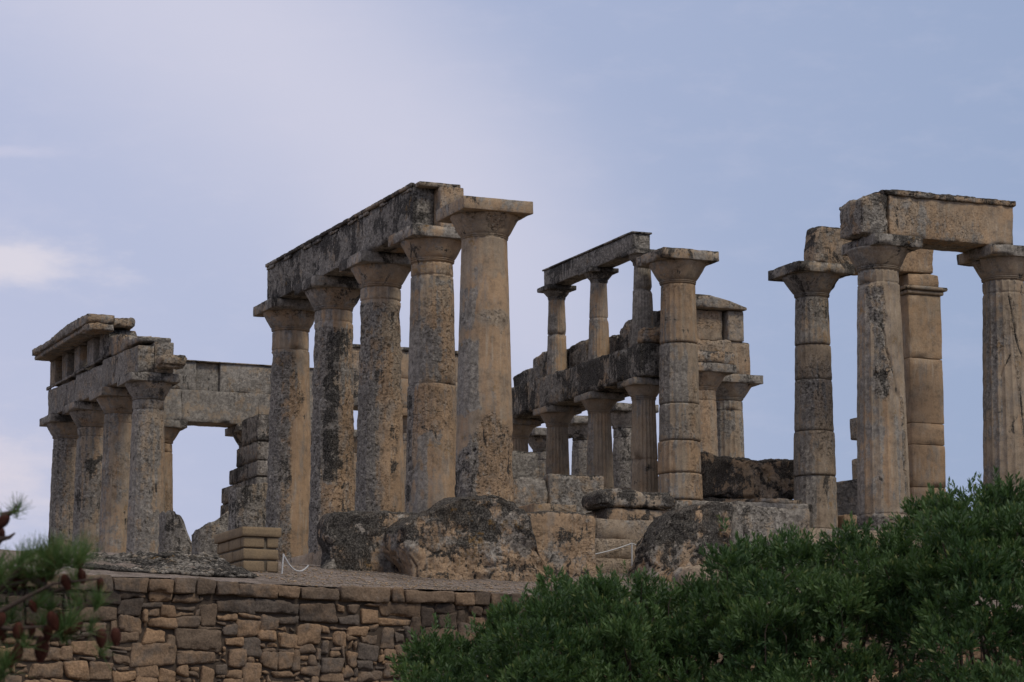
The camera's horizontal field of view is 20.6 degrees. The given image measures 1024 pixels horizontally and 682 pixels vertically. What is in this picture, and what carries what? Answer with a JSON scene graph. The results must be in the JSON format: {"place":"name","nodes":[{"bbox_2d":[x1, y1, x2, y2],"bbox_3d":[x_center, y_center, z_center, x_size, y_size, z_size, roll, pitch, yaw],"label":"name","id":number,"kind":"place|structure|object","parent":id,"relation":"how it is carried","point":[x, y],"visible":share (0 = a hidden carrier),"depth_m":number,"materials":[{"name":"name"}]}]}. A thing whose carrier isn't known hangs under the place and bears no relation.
{"place":"outdoors","nodes":[
{"label":"outdoors","id":0,"kind":"place"},
{"bbox_2d":[220,414,311,516],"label":"stepped wall","id":1,"kind":"structure","parent":0,"point":[252,462],"depth_m":66.90,"materials":[{"name":"stone"}]},
{"bbox_2d":[0,549,1022,610],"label":"gravel terrace","id":2,"kind":"structure","parent":0,"point":[256,580],"depth_m":40.12,"materials":[{"name":"grey gravel"}]},
{"bbox_2d":[0,552,251,583],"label":"rubble bed","id":3,"kind":"object","parent":2,"relation":"on","point":[123,564],"visible":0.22,"depth_m":37.90,"materials":[{"name":"grey stone"}]},
{"bbox_2d":[46,550,258,577],"bbox_3d":[-4.961,3.014,38.383,2.686,0.539,2.096,4,-10,-23],"label":"rubble heap","id":4,"kind":"object","parent":2,"relation":"on","point":[171,562],"visible":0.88,"depth_m":38.35,"materials":[{"name":"stone"}]},
{"bbox_2d":[214,526,281,584],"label":"masonry pillar","id":5,"kind":"structure","parent":2,"relation":"on","point":[252,549],"depth_m":39.79,"materials":[{"name":"beige stone"}]},
{"bbox_2d":[281,554,308,573],"bbox_3d":[-3.065,3.230,39.868,0.498,0.431,0.032,8,-13,-41],"label":"rope barrier","id":6,"kind":"object","parent":2,"relation":"on","point":[283,557],"visible":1,"depth_m":39.79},
{"bbox_2d":[312,559,336,588],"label":"stone block","id":7,"kind":"structure","parent":2,"relation":"on","point":[329,564],"depth_m":41.78,"materials":[{"name":"stone"}]},
{"bbox_2d":[317,510,417,572],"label":"stone block","id":8,"kind":"structure","parent":2,"relation":"on","point":[352,540],"depth_m":42.23,"materials":[{"name":"stone"}]},
{"bbox_2d":[383,495,550,592],"bbox_3d":[-0.644,3.112,42.510,2.546,1.684,0.996,4,-10,-23],"label":"boulder","id":9,"kind":"object","parent":2,"relation":"on","point":[472,537],"visible":0.69,"depth_m":42.17,"materials":[{"name":"stone"}]},
{"bbox_2d":[251,562,767,603],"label":"pebbles","id":10,"kind":"object","parent":2,"relation":"on","point":[394,583],"visible":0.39,"depth_m":39.93,"materials":[{"name":"gravel"}]},
{"bbox_2d":[526,510,596,577],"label":"stone block","id":11,"kind":"structure","parent":2,"relation":"on","point":[566,539],"depth_m":43.85,"materials":[{"name":"stone"}]},
{"bbox_2d":[595,543,635,565],"bbox_3d":[1.774,3.526,45.601,1.436,0.570,0.124,7,-12,-35],"label":"rope barrier","id":12,"kind":"object","parent":2,"relation":"on","point":[632,544],"visible":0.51,"depth_m":45.76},
{"bbox_2d":[277,518,1023,592],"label":"temple platform","id":13,"kind":"structure","parent":2,"relation":"on","point":[610,534],"depth_m":46.77,"materials":[{"name":"stone"}]},
{"bbox_2d":[39,413,78,549],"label":"column","id":14,"kind":"structure","parent":13,"relation":"on","point":[62,429],"depth_m":72.07,"materials":[{"name":"stone"}]},
{"bbox_2d":[62,401,104,551],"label":"column","id":15,"kind":"structure","parent":13,"relation":"on","point":[87,418],"depth_m":69.91,"materials":[{"name":"stone"}]},
{"bbox_2d":[89,386,132,552],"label":"column","id":16,"kind":"structure","parent":13,"relation":"on","point":[115,403],"depth_m":67.53,"materials":[{"name":"stone"}]},
{"bbox_2d":[117,371,180,553],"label":"column","id":17,"kind":"structure","parent":13,"relation":"on","point":[148,392],"depth_m":65.24,"materials":[{"name":"stone"}]},
{"bbox_2d":[46,334,186,414],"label":"architrave beam","id":18,"kind":"structure","parent":17,"relation":"on","point":[130,353],"depth_m":66.93,"materials":[{"name":"stone"}]},
{"bbox_2d":[50,330,136,386],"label":"triglyph frieze","id":19,"kind":"object","parent":18,"relation":"on","point":[84,354],"visible":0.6,"depth_m":70.32,"materials":[{"name":"stone"}]},
{"bbox_2d":[32,314,134,360],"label":"cornice","id":20,"kind":"structure","parent":19,"relation":"on","point":[74,334],"depth_m":68.80,"materials":[{"name":"stone"}]},
{"bbox_2d":[158,510,191,554],"bbox_3d":[-7.439,4.715,62.791,0.909,1.838,0.912,4,-10,-23],"label":"column stump","id":21,"kind":"object","parent":13,"relation":"on","point":[173,535],"visible":0.52,"depth_m":62.50,"materials":[{"name":"stone"}]},
{"bbox_2d":[164,419,187,512],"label":"column","id":22,"kind":"structure","parent":13,"relation":"on","point":[173,429],"depth_m":73.20,"materials":[{"name":"stone"}]},
{"bbox_2d":[164,360,313,427],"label":"lintel wall","id":23,"kind":"structure","parent":22,"relation":"on","point":[215,394],"depth_m":74.02,"materials":[{"name":"stone"}]},
{"bbox_2d":[191,511,228,555],"bbox_3d":[-6.448,4.453,60.503,0.910,1.596,0.888,4,-10,-23],"label":"column stump","id":24,"kind":"object","parent":13,"relation":"on","point":[203,539],"visible":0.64,"depth_m":60.18,"materials":[{"name":"stone"}]},
{"bbox_2d":[225,423,243,447],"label":"column","id":25,"kind":"structure","parent":13,"relation":"on","point":[235,431],"depth_m":74.27,"materials":[{"name":"stone"}]},
{"bbox_2d":[227,482,267,530],"bbox_3d":[-5.427,3.889,58.196,0.904,1.943,0.930,4,-10,-23],"label":"stone block","id":26,"kind":"object","parent":13,"relation":"on","point":[247,507],"visible":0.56,"depth_m":57.92,"materials":[{"name":"stone"}]},
{"bbox_2d":[253,297,314,561],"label":"column","id":27,"kind":"structure","parent":13,"relation":"on","point":[290,322],"depth_m":55.87,"materials":[{"name":"stone"}]},
{"bbox_2d":[294,275,360,552],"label":"column","id":28,"kind":"structure","parent":13,"relation":"on","point":[333,300],"depth_m":53.58,"materials":[{"name":"stone"}]},
{"bbox_2d":[353,429,356,490],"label":"column","id":29,"kind":"structure","parent":13,"relation":"on","point":[355,447],"depth_m":75.20,"materials":[{"name":"stone"}]},
{"bbox_2d":[339,250,410,511],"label":"column","id":30,"kind":"structure","parent":13,"relation":"on","point":[380,277],"depth_m":51.26,"materials":[{"name":"stone"}]},
{"bbox_2d":[403,408,406,509],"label":"column","id":31,"kind":"structure","parent":13,"relation":"on","point":[405,427],"depth_m":71.22,"materials":[{"name":"stone"}]},
{"bbox_2d":[353,344,457,410],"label":"lintel wall","id":32,"kind":"structure","parent":31,"relation":"on","point":[404,366],"depth_m":71.39,"materials":[{"name":"stone"}]},
{"bbox_2d":[388,223,460,512],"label":"column","id":33,"kind":"structure","parent":13,"relation":"on","point":[431,252],"depth_m":48.92,"materials":[{"name":"stone"}]},
{"bbox_2d":[265,181,463,299],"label":"architrave beam","id":34,"kind":"structure","parent":33,"relation":"on","point":[374,226],"depth_m":51.77,"materials":[{"name":"stone"}]},
{"bbox_2d":[436,195,532,501],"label":"column","id":35,"kind":"structure","parent":13,"relation":"on","point":[484,227],"depth_m":46.73,"materials":[{"name":"stone"}]},
{"bbox_2d":[512,450,539,477],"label":"stone block","id":36,"kind":"structure","parent":13,"relation":"on","point":[525,464],"depth_m":52.55,"materials":[{"name":"stone"}]},
{"bbox_2d":[513,477,547,506],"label":"stone block","id":37,"kind":"structure","parent":13,"relation":"on","point":[528,490],"depth_m":48.43,"materials":[{"name":"stone"}]},
{"bbox_2d":[528,427,571,476],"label":"column","id":38,"kind":"structure","parent":13,"relation":"on","point":[537,439],"depth_m":75.07,"materials":[{"name":"stone"}]},
{"bbox_2d":[533,405,581,474],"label":"column","id":39,"kind":"structure","parent":13,"relation":"on","point":[557,419],"depth_m":55.47,"materials":[{"name":"stone"}]},
{"bbox_2d":[537,474,603,513],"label":"stone block","id":40,"kind":"structure","parent":13,"relation":"on","point":[568,489],"depth_m":48.69,"materials":[{"name":"stone"}]},
{"bbox_2d":[568,415,587,474],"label":"column","id":41,"kind":"structure","parent":13,"relation":"on","point":[578,429],"depth_m":72.80,"materials":[{"name":"stone"}]},
{"bbox_2d":[574,391,624,487],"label":"column","id":42,"kind":"structure","parent":13,"relation":"on","point":[598,406],"depth_m":53.66,"materials":[{"name":"stone"}]},
{"bbox_2d":[604,487,629,489],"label":"stone block","id":43,"kind":"structure","parent":13,"relation":"on","point":[615,488],"depth_m":52.08,"materials":[{"name":"stone"}]},
{"bbox_2d":[586,507,669,520],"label":"stone block","id":44,"kind":"structure","parent":13,"relation":"on","point":[615,513],"depth_m":47.19,"materials":[{"name":"stone"}]},
{"bbox_2d":[581,488,673,510],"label":"stone block","id":45,"kind":"structure","parent":44,"relation":"on","point":[612,498],"depth_m":47.19,"materials":[{"name":"stone"}]},
{"bbox_2d":[610,402,658,487],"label":"column","id":46,"kind":"structure","parent":13,"relation":"on","point":[621,419],"depth_m":70.50,"materials":[{"name":"stone"}]},
{"bbox_2d":[617,377,658,492],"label":"column","id":47,"kind":"structure","parent":13,"relation":"on","point":[643,392],"depth_m":51.88,"materials":[{"name":"stone"}]},
{"bbox_2d":[512,311,659,423],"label":"architrave beam","id":48,"kind":"structure","parent":47,"relation":"on","point":[536,386],"depth_m":54.12,"materials":[{"name":"stone"}]},
{"bbox_2d":[512,418,540,451],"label":"column","id":49,"kind":"structure","parent":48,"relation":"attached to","point":[522,430],"depth_m":57.28,"materials":[{"name":"stone"}]},
{"bbox_2d":[537,284,575,374],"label":"column","id":50,"kind":"structure","parent":48,"relation":"on","point":[556,295],"depth_m":55.89,"materials":[{"name":"stone"}]},
{"bbox_2d":[542,231,651,285],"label":"architrave beam","id":51,"kind":"structure","parent":50,"relation":"on","point":[606,254],"depth_m":54.06,"materials":[{"name":"stone"}]},
{"bbox_2d":[578,266,618,360],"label":"column","id":52,"kind":"structure","parent":48,"relation":"on","point":[598,278],"depth_m":54.09,"materials":[{"name":"stone"}]},
{"bbox_2d":[621,248,654,345],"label":"column","id":53,"kind":"structure","parent":48,"relation":"on","point":[642,309],"depth_m":52.34,"materials":[{"name":"stone"}]},
{"bbox_2d":[636,247,718,505],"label":"column","id":54,"kind":"structure","parent":13,"relation":"on","point":[677,272],"depth_m":51.23,"materials":[{"name":"stone"}]},
{"bbox_2d":[698,362,736,455],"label":"column","id":55,"kind":"structure","parent":13,"relation":"on","point":[712,376],"depth_m":64.25,"materials":[{"name":"stone"}]},
{"bbox_2d":[716,374,762,457],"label":"column","id":56,"kind":"structure","parent":13,"relation":"on","point":[732,391],"depth_m":65.83,"materials":[{"name":"stone"}]},
{"bbox_2d":[695,294,749,374],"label":"entablature block","id":57,"kind":"structure","parent":56,"relation":"on","point":[720,331],"depth_m":65.99,"materials":[{"name":"stone"}]},
{"bbox_2d":[668,498,857,529],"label":"wall","id":58,"kind":"structure","parent":13,"relation":"on","point":[776,503],"depth_m":51.58,"materials":[{"name":"stone"}]},
{"bbox_2d":[700,451,794,499],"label":"stone block","id":59,"kind":"structure","parent":58,"relation":"on","point":[727,477],"depth_m":52.76,"materials":[{"name":"stone"}]},
{"bbox_2d":[768,260,854,528],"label":"column","id":60,"kind":"structure","parent":13,"relation":"on","point":[810,285],"depth_m":52.29,"materials":[{"name":"stone"}]},
{"bbox_2d":[804,226,933,275],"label":"architrave beam","id":61,"kind":"structure","parent":60,"relation":"on","point":[824,243],"depth_m":52.77,"materials":[{"name":"stone"}]},
{"bbox_2d":[836,479,856,514],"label":"stone block","id":62,"kind":"structure","parent":13,"relation":"on","point":[846,497],"depth_m":54.11,"materials":[{"name":"stone"}]},
{"bbox_2d":[841,233,922,530],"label":"column","id":63,"kind":"structure","parent":13,"relation":"on","point":[883,481],"depth_m":49.72,"materials":[{"name":"stone"}]},
{"bbox_2d":[839,189,1015,252],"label":"architrave beam","id":64,"kind":"structure","parent":63,"relation":"on","point":[950,222],"depth_m":50.52,"materials":[{"name":"stone"}]},
{"bbox_2d":[899,274,947,528],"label":"pier","id":65,"kind":"structure","parent":13,"relation":"on","point":[920,299],"depth_m":53.10,"materials":[{"name":"stone"}]},
{"bbox_2d":[957,243,1023,523],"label":"column","id":66,"kind":"structure","parent":13,"relation":"on","point":[999,269],"depth_m":50.81,"materials":[{"name":"stone"}]},
{"bbox_2d":[666,560,692,581],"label":"stone block","id":67,"kind":"structure","parent":2,"relation":"on","point":[684,564],"depth_m":44.49,"materials":[{"name":"stone"}]},
{"bbox_2d":[627,501,733,580],"bbox_3d":[2.686,3.314,45.097,1.702,1.530,0.821,4,-10,-23],"label":"boulder","id":68,"kind":"object","parent":2,"relation":"on","point":[668,543],"visible":0.65,"depth_m":44.80,"materials":[{"name":"stone"}]},
{"bbox_2d":[672,565,722,591],"bbox_3d":[2.870,3.649,43.087,0.775,0.452,0.650,4,-10,-23],"label":"stone block","id":69,"kind":"object","parent":2,"relation":"on","point":[677,573],"depth_m":42.86,"materials":[{"name":"stone"}]},
{"bbox_2d":[730,504,809,570],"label":"stone block","id":70,"kind":"structure","parent":2,"relation":"on","point":[747,519],"depth_m":45.56,"materials":[{"name":"stone"}]},
{"bbox_2d":[811,538,858,575],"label":"stone block","id":71,"kind":"structure","parent":2,"relation":"on","point":[815,539],"depth_m":46.90,"materials":[{"name":"stone"}]},
{"bbox_2d":[0,0,1023,550],"label":"sky","id":72,"kind":"structure","parent":0,"point":[156,155],"materials":[{"name":"blue"}]},
{"bbox_2d":[519,503,575,511],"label":"stone block","id":73,"kind":"structure","parent":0,"point":[533,507],"depth_m":47.80,"materials":[{"name":"stone"}]},
{"bbox_2d":[702,497,748,501],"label":"stone block","id":74,"kind":"structure","parent":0,"point":[722,499],"depth_m":52.50,"materials":[{"name":"stone"}]},
{"bbox_2d":[850,418,856,479],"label":"pier","id":75,"kind":"structure","parent":0,"point":[853,428],"depth_m":57.18,"materials":[{"name":"stone"}]},
{"bbox_3d":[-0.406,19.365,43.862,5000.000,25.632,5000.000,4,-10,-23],"label":"ground","id":76,"kind":"structure","parent":0,"visible":0},
{"bbox_2d":[0,493,120,681],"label":"pine tree","id":77,"kind":"object","parent":76,"relation":"on","point":[60,623],"visible":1,"depth_m":10.53,"materials":[{"name":"green plant"}]},
{"bbox_2d":[385,594,536,681],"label":"shrub","id":78,"kind":"object","parent":76,"relation":"on","point":[443,659],"visible":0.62,"depth_m":22.70,"materials":[{"name":"green plant"}]},
{"bbox_2d":[0,571,1022,681],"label":"retaining wall","id":79,"kind":"structure","parent":76,"relation":"on","point":[199,629],"depth_m":36.86,"materials":[{"name":"brown stone"}]},
{"bbox_2d":[465,515,791,681],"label":"shrub","id":80,"kind":"object","parent":76,"relation":"on","point":[599,635],"visible":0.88,"depth_m":21.22,"materials":[{"name":"green plant"}]},
{"bbox_2d":[714,482,955,681],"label":"shrub","id":81,"kind":"object","parent":76,"relation":"on","point":[866,594],"visible":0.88,"depth_m":20.48,"materials":[{"name":"green plant"}]},
{"bbox_2d":[900,465,1023,681],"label":"shrub","id":82,"kind":"object","parent":76,"relation":"on","point":[977,560],"visible":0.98,"depth_m":19.65,"materials":[{"name":"green plant"}]}
]}

